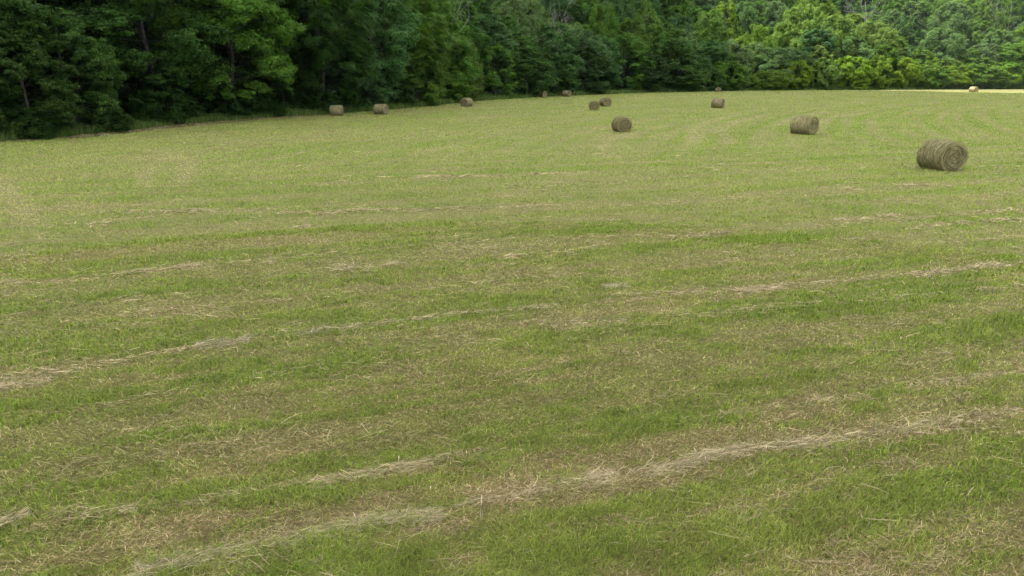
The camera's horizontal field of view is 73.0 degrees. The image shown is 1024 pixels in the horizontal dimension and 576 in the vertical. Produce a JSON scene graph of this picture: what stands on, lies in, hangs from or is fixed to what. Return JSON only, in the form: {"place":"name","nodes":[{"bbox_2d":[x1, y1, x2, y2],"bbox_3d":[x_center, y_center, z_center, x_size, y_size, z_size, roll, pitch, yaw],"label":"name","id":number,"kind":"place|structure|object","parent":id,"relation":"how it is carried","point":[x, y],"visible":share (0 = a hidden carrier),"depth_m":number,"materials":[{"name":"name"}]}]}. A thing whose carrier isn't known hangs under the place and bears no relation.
{"place":"outdoors","nodes":[
{"label":"outdoors","id":0,"kind":"place"},
{"bbox_2d":[3,24,890,140],"bbox_3d":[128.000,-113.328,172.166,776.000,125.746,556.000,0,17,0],"label":"hillside","id":1,"kind":"structure","parent":0,"point":[333,91],"depth_m":145.55,"materials":[{"name":"green plant"}]},
{"bbox_2d":[482,30,539,93],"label":"broadleaf tree","id":2,"kind":"object","parent":1,"relation":"on","point":[519,37],"visible":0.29,"depth_m":148.25,"materials":[{"name":"green plant"}]},
{"bbox_2d":[549,3,587,28],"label":"broadleaf tree","id":3,"kind":"object","parent":1,"relation":"on","point":[571,8],"visible":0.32,"depth_m":213.74,"materials":[{"name":"green plant"}]},
{"bbox_2d":[600,0,639,86],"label":"broadleaf tree","id":4,"kind":"object","parent":1,"relation":"on","point":[617,6],"visible":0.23,"depth_m":204.83,"materials":[{"name":"green plant"}]},
{"bbox_2d":[647,38,701,88],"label":"broadleaf tree","id":5,"kind":"object","parent":1,"relation":"on","point":[687,49],"visible":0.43,"depth_m":196.96,"materials":[{"name":"green plant"}]},
{"bbox_2d":[691,9,729,50],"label":"broadleaf tree","id":6,"kind":"object","parent":1,"relation":"on","point":[715,21],"visible":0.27,"depth_m":225.92,"materials":[{"name":"green plant"}]},
{"bbox_2d":[710,0,741,38],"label":"broadleaf tree","id":7,"kind":"object","parent":1,"relation":"on","point":[731,10],"visible":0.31,"depth_m":236.81,"materials":[{"name":"green plant"}]},
{"bbox_2d":[733,1,762,44],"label":"broadleaf tree","id":8,"kind":"object","parent":1,"relation":"on","point":[744,6],"visible":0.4,"depth_m":242.47,"materials":[{"name":"green plant"}]},
{"bbox_2d":[759,1,791,39],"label":"broadleaf tree","id":9,"kind":"object","parent":1,"relation":"on","point":[780,6],"visible":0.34,"depth_m":247.11,"materials":[{"name":"green plant"}]},
{"bbox_2d":[793,0,835,50],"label":"broadleaf tree","id":10,"kind":"object","parent":1,"relation":"on","point":[821,4],"visible":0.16,"depth_m":241.58,"materials":[{"name":"green plant"}]},
{"bbox_2d":[878,8,908,37],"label":"broadleaf tree","id":11,"kind":"object","parent":1,"relation":"on","point":[888,19],"visible":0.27,"depth_m":247.23,"materials":[{"name":"green plant"}]},
{"bbox_2d":[897,16,924,57],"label":"broadleaf tree","id":12,"kind":"object","parent":1,"relation":"on","point":[917,37],"visible":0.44,"depth_m":242.72,"materials":[{"name":"green plant"}]},
{"bbox_2d":[898,1,927,36],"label":"broadleaf tree","id":13,"kind":"object","parent":1,"relation":"on","point":[912,11],"visible":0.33,"depth_m":259.96,"materials":[{"name":"green plant"}]},
{"bbox_2d":[923,0,979,48],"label":"broadleaf tree","id":14,"kind":"object","parent":1,"relation":"on","point":[960,22],"visible":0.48,"depth_m":250.51,"materials":[{"name":"green plant"}]},
{"bbox_2d":[965,20,1000,57],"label":"broadleaf tree","id":15,"kind":"object","parent":1,"relation":"on","point":[977,35],"visible":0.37,"depth_m":245.77,"materials":[{"name":"green plant"}]},
{"bbox_2d":[969,0,1010,45],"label":"broadleaf tree","id":16,"kind":"object","parent":1,"relation":"on","point":[986,8],"visible":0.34,"depth_m":256.55,"materials":[{"name":"green plant"}]},
{"bbox_2d":[1006,0,1023,36],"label":"broadleaf tree","id":17,"kind":"object","parent":1,"relation":"on","point":[1018,10],"visible":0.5,"depth_m":269.22,"materials":[{"name":"green plant"}]},
{"bbox_2d":[0,89,1023,575],"bbox_3d":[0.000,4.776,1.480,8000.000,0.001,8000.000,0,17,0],"label":"field","id":18,"kind":"structure","parent":0,"point":[612,175],"depth_m":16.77,"materials":[{"name":"green plant"}]},
{"bbox_2d":[5,106,61,138],"bbox_3d":[-38.253,-13.100,55.250,3.991,2.818,3.898,-6,18,-19],"label":"bush","id":19,"kind":"object","parent":18,"relation":"on","point":[33,112],"visible":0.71,"depth_m":54.49,"materials":[{"name":"green plant"}]},
{"bbox_2d":[0,0,73,115],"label":"broadleaf tree","id":20,"kind":"object","parent":18,"relation":"on","point":[22,9],"visible":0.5,"depth_m":53.52,"materials":[{"name":"green plant"}]},
{"bbox_2d":[0,0,87,128],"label":"broadleaf tree","id":21,"kind":"object","parent":18,"relation":"on","point":[54,55],"visible":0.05,"depth_m":63.98,"materials":[{"name":"green plant"}]},
{"bbox_2d":[0,28,89,139],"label":"broadleaf tree","id":22,"kind":"object","parent":18,"relation":"on","point":[33,45],"visible":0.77,"depth_m":53.75,"materials":[{"name":"green plant"}]},
{"bbox_2d":[6,7,129,133],"bbox_3d":[-37.738,-18.086,58.704,8.968,10.847,8.358,-6,18,-20],"label":"broadleaf tree","id":23,"kind":"object","parent":18,"relation":"on","point":[103,102],"visible":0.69,"depth_m":57.92,"materials":[{"name":"green plant"}]},
{"bbox_2d":[0,0,136,125],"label":"broadleaf tree","id":24,"kind":"object","parent":18,"relation":"on","point":[87,11],"visible":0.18,"depth_m":62.64,"materials":[{"name":"green plant"}]},
{"bbox_2d":[50,88,124,129],"bbox_3d":[-39.130,-16.183,63.351,6.486,4.152,6.641,-9,19,-26],"label":"bush","id":25,"kind":"object","parent":18,"relation":"on","point":[80,94],"visible":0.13,"depth_m":61.66,"materials":[{"name":"green plant"}]},
{"bbox_2d":[36,0,153,100],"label":"broadleaf tree","id":26,"kind":"object","parent":18,"relation":"on","point":[129,80],"visible":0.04,"depth_m":74.36,"materials":[{"name":"green plant"}]},
{"bbox_2d":[86,110,134,132],"bbox_3d":[-35.396,-14.580,61.048,3.828,2.233,3.920,-7,18,-20],"label":"bush","id":27,"kind":"object","parent":18,"relation":"on","point":[126,120],"visible":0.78,"depth_m":60.31,"materials":[{"name":"green plant"}]},
{"bbox_2d":[34,0,232,111],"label":"broadleaf tree","id":28,"kind":"object","parent":18,"relation":"on","point":[187,38],"visible":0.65,"depth_m":67.46,"materials":[{"name":"green plant"}]},
{"bbox_2d":[116,88,170,118],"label":"bush","id":29,"kind":"object","parent":18,"relation":"on","point":[122,97],"visible":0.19,"depth_m":69.92,"materials":[{"name":"green plant"}]},
{"bbox_2d":[124,84,189,123],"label":"bush","id":30,"kind":"object","parent":18,"relation":"on","point":[146,111],"visible":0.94,"depth_m":68.22,"materials":[{"name":"green plant"}]},
{"bbox_2d":[151,92,204,117],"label":"bush","id":31,"kind":"object","parent":18,"relation":"on","point":[193,105],"visible":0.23,"depth_m":73.38,"materials":[{"name":"green plant"}]},
{"bbox_2d":[133,0,268,95],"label":"broadleaf tree","id":32,"kind":"object","parent":18,"relation":"on","point":[262,80],"depth_m":85.80,"materials":[{"name":"green plant"}]},
{"bbox_2d":[135,0,307,111],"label":"broadleaf tree","id":33,"kind":"object","parent":18,"relation":"on","point":[270,55],"visible":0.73,"depth_m":75.22,"materials":[{"name":"green plant"}]},
{"bbox_2d":[205,81,271,117],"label":"bush","id":34,"kind":"object","parent":18,"relation":"on","point":[257,105],"visible":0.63,"depth_m":78.17,"materials":[{"name":"green plant"}]},
{"bbox_2d":[199,0,341,98],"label":"broadleaf tree","id":35,"kind":"object","parent":18,"relation":"on","point":[306,67],"visible":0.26,"depth_m":86.03,"materials":[{"name":"green plant"}]},
{"bbox_2d":[273,81,322,110],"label":"bush","id":36,"kind":"object","parent":18,"relation":"on","point":[299,100],"visible":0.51,"depth_m":87.87,"materials":[{"name":"green plant"}]},
{"bbox_2d":[251,0,388,107],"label":"broadleaf tree","id":37,"kind":"object","parent":18,"relation":"on","point":[324,55],"visible":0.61,"depth_m":86.16,"materials":[{"name":"green plant"}]},
{"bbox_2d":[304,89,341,112],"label":"bush","id":38,"kind":"object","parent":18,"relation":"on","point":[333,99],"visible":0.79,"depth_m":88.41,"materials":[{"name":"green plant"}]},
{"bbox_2d":[335,89,364,109],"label":"bush","id":39,"kind":"object","parent":18,"relation":"on","point":[356,100],"visible":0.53,"depth_m":93.57,"materials":[{"name":"green plant"}]},
{"bbox_2d":[305,0,424,94],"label":"broadleaf tree","id":40,"kind":"object","parent":18,"relation":"on","point":[400,28],"visible":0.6,"depth_m":96.23,"materials":[{"name":"green plant"}]},
{"bbox_2d":[343,42,399,107],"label":"broadleaf tree","id":41,"kind":"object","parent":18,"relation":"on","point":[383,97],"visible":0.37,"depth_m":96.93,"materials":[{"name":"green plant"}]},
{"bbox_2d":[387,85,415,105],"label":"bush","id":42,"kind":"object","parent":18,"relation":"on","point":[408,97],"visible":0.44,"depth_m":105.36,"materials":[{"name":"green plant"}]},
{"bbox_2d":[362,0,463,92],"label":"broadleaf tree","id":43,"kind":"object","parent":18,"relation":"on","point":[439,32],"visible":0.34,"depth_m":108.55,"materials":[{"name":"green plant"}]},
{"bbox_2d":[389,29,446,105],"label":"broadleaf tree","id":44,"kind":"object","parent":18,"relation":"on","point":[432,98],"visible":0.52,"depth_m":108.53,"materials":[{"name":"green plant"}]},
{"bbox_2d":[378,0,470,77],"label":"broadleaf tree","id":45,"kind":"object","parent":18,"relation":"on","point":[446,6],"visible":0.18,"depth_m":127.37,"materials":[{"name":"green plant"}]},
{"bbox_2d":[413,12,481,96],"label":"broadleaf tree","id":46,"kind":"object","parent":18,"relation":"on","point":[465,61],"visible":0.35,"depth_m":123.63,"materials":[{"name":"green plant"}]},
{"bbox_2d":[432,64,476,100],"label":"broadleaf tree","id":47,"kind":"object","parent":18,"relation":"on","point":[455,83],"visible":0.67,"depth_m":121.97,"materials":[{"name":"green plant"}]},
{"bbox_2d":[430,0,491,93],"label":"broadleaf tree","id":48,"kind":"object","parent":18,"relation":"on","point":[476,39],"visible":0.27,"depth_m":136.62,"materials":[{"name":"green plant"}]},
{"bbox_2d":[445,35,483,99],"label":"broadleaf tree","id":49,"kind":"object","parent":18,"relation":"on","point":[474,94],"visible":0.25,"depth_m":130.02,"materials":[{"name":"green plant"}]},
{"bbox_2d":[469,13,520,93],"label":"broadleaf tree","id":50,"kind":"object","parent":18,"relation":"on","point":[494,26],"visible":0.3,"depth_m":144.17,"materials":[{"name":"green plant"}]},
{"bbox_2d":[471,44,518,95],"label":"broadleaf tree","id":51,"kind":"object","parent":18,"relation":"on","point":[491,78],"visible":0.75,"depth_m":140.65,"materials":[{"name":"green plant"}]},
{"bbox_2d":[481,15,539,90],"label":"broadleaf tree","id":52,"kind":"object","parent":18,"relation":"on","point":[509,22],"visible":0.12,"depth_m":152.49,"materials":[{"name":"green plant"}]},
{"bbox_2d":[0,84,1022,141],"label":"undergrowth","id":53,"kind":"object","parent":18,"relation":"on","point":[79,129],"visible":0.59,"depth_m":96.29,"materials":[{"name":"green plant"}]},
{"bbox_2d":[0,109,1023,575],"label":"loose hay","id":54,"kind":"object","parent":18,"relation":"on","point":[716,451],"visible":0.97,"depth_m":11.65,"materials":[{"name":"plant"}]},
{"bbox_2d":[498,0,551,91],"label":"broadleaf tree","id":55,"kind":"object","parent":18,"relation":"on","point":[531,19],"visible":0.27,"depth_m":162.27,"materials":[{"name":"green plant"}]},
{"bbox_2d":[500,46,559,93],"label":"broadleaf tree","id":56,"kind":"object","parent":18,"relation":"on","point":[546,74],"visible":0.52,"depth_m":149.94,"materials":[{"name":"green plant"}]},
{"bbox_2d":[527,54,581,92],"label":"broadleaf tree","id":57,"kind":"object","parent":18,"relation":"on","point":[561,87],"visible":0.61,"depth_m":160.27,"materials":[{"name":"green plant"}]},
{"bbox_2d":[531,22,585,91],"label":"broadleaf tree","id":58,"kind":"object","parent":18,"relation":"on","point":[553,36],"visible":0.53,"depth_m":161.93,"materials":[{"name":"green plant"}]},
{"bbox_2d":[549,27,613,91],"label":"broadleaf tree","id":59,"kind":"object","parent":18,"relation":"on","point":[594,45],"visible":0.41,"depth_m":170.97,"materials":[{"name":"green plant"}]},
{"bbox_2d":[558,52,619,93],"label":"broadleaf tree","id":60,"kind":"object","parent":18,"relation":"on","point":[598,60],"visible":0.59,"depth_m":169.57,"materials":[{"name":"green plant"}]},
{"bbox_2d":[581,34,622,88],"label":"broadleaf tree","id":61,"kind":"object","parent":18,"relation":"on","point":[613,47],"visible":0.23,"depth_m":181.50,"materials":[{"name":"green plant"}]},
{"bbox_2d":[588,4,625,87],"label":"broadleaf tree","id":62,"kind":"object","parent":18,"relation":"on","point":[612,24],"visible":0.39,"depth_m":193.82,"materials":[{"name":"green plant"}]},
{"bbox_2d":[611,116,632,132],"bbox_3d":[9.839,-14.705,61.996,1.560,1.429,1.920,-3,18,-11],"label":"hay bale","id":63,"kind":"object","parent":18,"relation":"on","point":[624,124],"visible":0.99,"depth_m":61.35},
{"bbox_2d":[600,32,656,90],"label":"broadleaf tree","id":64,"kind":"object","parent":18,"relation":"on","point":[637,46],"visible":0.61,"depth_m":185.81,"materials":[{"name":"green plant"}]},
{"bbox_2d":[612,15,653,86],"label":"broadleaf tree","id":65,"kind":"object","parent":18,"relation":"on","point":[627,21],"visible":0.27,"depth_m":196.91,"materials":[{"name":"green plant"}]},
{"bbox_2d":[620,51,671,90],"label":"broadleaf tree","id":66,"kind":"object","parent":18,"relation":"on","point":[661,64],"visible":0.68,"depth_m":189.07,"materials":[{"name":"green plant"}]},
{"bbox_2d":[631,0,660,48],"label":"broadleaf tree","id":67,"kind":"object","parent":18,"relation":"on","point":[645,4],"visible":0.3,"depth_m":205.18,"materials":[{"name":"green plant"}]},
{"bbox_2d":[648,24,683,84],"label":"broadleaf tree","id":68,"kind":"object","parent":18,"relation":"on","point":[660,30],"visible":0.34,"depth_m":203.53,"materials":[{"name":"green plant"}]},
{"bbox_2d":[667,13,696,57],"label":"broadleaf tree","id":69,"kind":"object","parent":18,"relation":"on","point":[675,22],"visible":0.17,"depth_m":215.23,"materials":[{"name":"green plant"}]},
{"bbox_2d":[660,59,708,90],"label":"bush","id":70,"kind":"object","parent":18,"relation":"on","point":[694,72],"visible":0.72,"depth_m":195.66,"materials":[{"name":"green plant"}]},
{"bbox_2d":[665,29,709,84],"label":"broadleaf tree","id":71,"kind":"object","parent":18,"relation":"on","point":[694,42],"visible":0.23,"depth_m":206.16,"materials":[{"name":"green plant"}]},
{"bbox_2d":[690,69,727,90],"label":"bush","id":72,"kind":"object","parent":18,"relation":"on","point":[721,82],"visible":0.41,"depth_m":202.46,"materials":[{"name":"green plant"}]},
{"bbox_2d":[691,40,735,83],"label":"broadleaf tree","id":73,"kind":"object","parent":18,"relation":"on","point":[720,47],"visible":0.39,"depth_m":207.61,"materials":[{"name":"green plant"}]},
{"bbox_2d":[697,27,736,69],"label":"broadleaf tree","id":74,"kind":"object","parent":18,"relation":"on","point":[706,33],"visible":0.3,"depth_m":214.40,"materials":[{"name":"green plant"}]},
{"bbox_2d":[703,60,750,90],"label":"bush","id":75,"kind":"object","parent":18,"relation":"on","point":[740,73],"visible":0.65,"depth_m":205.62,"materials":[{"name":"green plant"}]},
{"bbox_2d":[708,43,758,85],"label":"broadleaf tree","id":76,"kind":"object","parent":18,"relation":"on","point":[745,53],"visible":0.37,"depth_m":212.38,"materials":[{"name":"green plant"}]},
{"bbox_2d":[741,24,773,74],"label":"broadleaf tree","id":77,"kind":"object","parent":18,"relation":"on","point":[757,30],"visible":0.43,"depth_m":226.00,"materials":[{"name":"green plant"}]},
{"bbox_2d":[742,41,777,74],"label":"broadleaf tree","id":78,"kind":"object","parent":18,"relation":"on","point":[759,47],"visible":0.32,"depth_m":222.16,"materials":[{"name":"green plant"}]},
{"bbox_2d":[751,69,799,89],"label":"bush","id":79,"kind":"object","parent":18,"relation":"on","point":[783,77],"visible":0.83,"depth_m":211.62,"materials":[{"name":"green plant"}]},
{"bbox_2d":[751,46,816,85],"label":"broadleaf tree","id":80,"kind":"object","parent":18,"relation":"on","point":[778,60],"visible":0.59,"depth_m":217.80,"materials":[{"name":"green plant"}]},
{"bbox_2d":[776,60,813,88],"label":"bush","id":81,"kind":"object","parent":18,"relation":"on","point":[806,79],"visible":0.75,"depth_m":214.83,"materials":[{"name":"green plant"}]},
{"bbox_2d":[771,3,824,72],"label":"broadleaf tree","id":82,"kind":"object","parent":18,"relation":"on","point":[813,21],"visible":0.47,"depth_m":226.20,"materials":[{"name":"green plant"}]},
{"bbox_2d":[790,116,818,134],"bbox_3d":[25.147,-14.003,59.459,1.730,1.595,2.175,-14,22,-37],"label":"hay bale","id":83,"kind":"object","parent":18,"relation":"on","point":[804,125],"visible":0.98,"depth_m":58.95},
{"bbox_2d":[786,28,836,85],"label":"broadleaf tree","id":84,"kind":"object","parent":18,"relation":"on","point":[827,45],"visible":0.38,"depth_m":221.72,"materials":[{"name":"green plant"}]},
{"bbox_2d":[804,45,834,86],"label":"broadleaf tree","id":85,"kind":"object","parent":18,"relation":"on","point":[817,50],"visible":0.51,"depth_m":218.39,"materials":[{"name":"green plant"}]},
{"bbox_2d":[808,59,844,87],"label":"bush","id":86,"kind":"object","parent":18,"relation":"on","point":[832,70],"visible":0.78,"depth_m":216.70,"materials":[{"name":"green plant"}]},
{"bbox_2d":[810,15,862,84],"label":"broadleaf tree","id":87,"kind":"object","parent":18,"relation":"on","point":[841,22],"visible":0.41,"depth_m":226.51,"materials":[{"name":"green plant"}]},
{"bbox_2d":[833,55,875,89],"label":"bush","id":88,"kind":"object","parent":18,"relation":"on","point":[863,81],"visible":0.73,"depth_m":218.36,"materials":[{"name":"green plant"}]},
{"bbox_2d":[831,36,877,85],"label":"broadleaf tree","id":89,"kind":"object","parent":18,"relation":"on","point":[862,47],"visible":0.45,"depth_m":223.82,"materials":[{"name":"green plant"}]},
{"bbox_2d":[842,21,903,85],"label":"broadleaf tree","id":90,"kind":"object","parent":18,"relation":"on","point":[880,34],"visible":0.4,"depth_m":229.99,"materials":[{"name":"green plant"}]},
{"bbox_2d":[857,55,899,87],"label":"bush","id":91,"kind":"object","parent":18,"relation":"on","point":[878,69],"visible":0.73,"depth_m":220.94,"materials":[{"name":"green plant"}]},
{"bbox_2d":[868,44,904,84],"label":"broadleaf tree","id":92,"kind":"object","parent":18,"relation":"on","point":[879,51],"visible":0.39,"depth_m":223.84,"materials":[{"name":"green plant"}]},
{"bbox_2d":[878,56,922,87],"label":"bush","id":93,"kind":"object","parent":18,"relation":"on","point":[912,72],"visible":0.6,"depth_m":222.51,"materials":[{"name":"green plant"}]},
{"bbox_2d":[903,61,948,87],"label":"bush","id":94,"kind":"object","parent":18,"relation":"on","point":[934,69],"visible":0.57,"depth_m":224.29,"materials":[{"name":"green plant"}]},
{"bbox_2d":[912,27,969,66],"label":"broadleaf tree","id":95,"kind":"object","parent":18,"relation":"on","point":[941,40],"visible":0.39,"depth_m":234.04,"materials":[{"name":"green plant"}]},
{"bbox_2d":[916,138,968,171],"bbox_3d":[23.391,-7.247,37.613,1.784,1.633,2.230,-3,17,-10],"label":"hay bale","id":96,"kind":"object","parent":18,"relation":"on","point":[938,154],"visible":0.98,"depth_m":36.95},
{"bbox_2d":[928,58,967,86],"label":"bush","id":97,"kind":"object","parent":18,"relation":"on","point":[958,64],"visible":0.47,"depth_m":226.58,"materials":[{"name":"green plant"}]},
{"bbox_2d":[934,65,976,87],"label":"bush","id":98,"kind":"object","parent":18,"relation":"on","point":[965,80],"visible":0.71,"depth_m":225.35,"materials":[{"name":"green plant"}]},
{"bbox_2d":[950,62,992,86],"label":"bush","id":99,"kind":"object","parent":18,"relation":"on","point":[978,72],"visible":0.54,"depth_m":227.04,"materials":[{"name":"green plant"}]},
{"bbox_2d":[960,57,1010,86],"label":"bush","id":100,"kind":"object","parent":18,"relation":"on","point":[995,74],"visible":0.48,"depth_m":227.67,"materials":[{"name":"green plant"}]},
{"bbox_2d":[968,42,1007,78],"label":"broadleaf tree","id":101,"kind":"object","parent":18,"relation":"on","point":[983,48],"visible":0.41,"depth_m":233.58,"materials":[{"name":"green plant"}]},
{"bbox_2d":[974,29,1020,59],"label":"broadleaf tree","id":102,"kind":"object","parent":18,"relation":"on","point":[1008,35],"visible":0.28,"depth_m":241.12,"materials":[{"name":"green plant"}]},
{"bbox_2d":[976,63,1021,87],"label":"bush","id":103,"kind":"object","parent":18,"relation":"on","point":[1012,75],"visible":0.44,"depth_m":228.94,"materials":[{"name":"green plant"}]},
{"bbox_2d":[989,42,1023,86],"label":"broadleaf tree","id":104,"kind":"object","parent":18,"relation":"on","point":[1007,51],"visible":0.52,"depth_m":231.93,"materials":[{"name":"green plant"}]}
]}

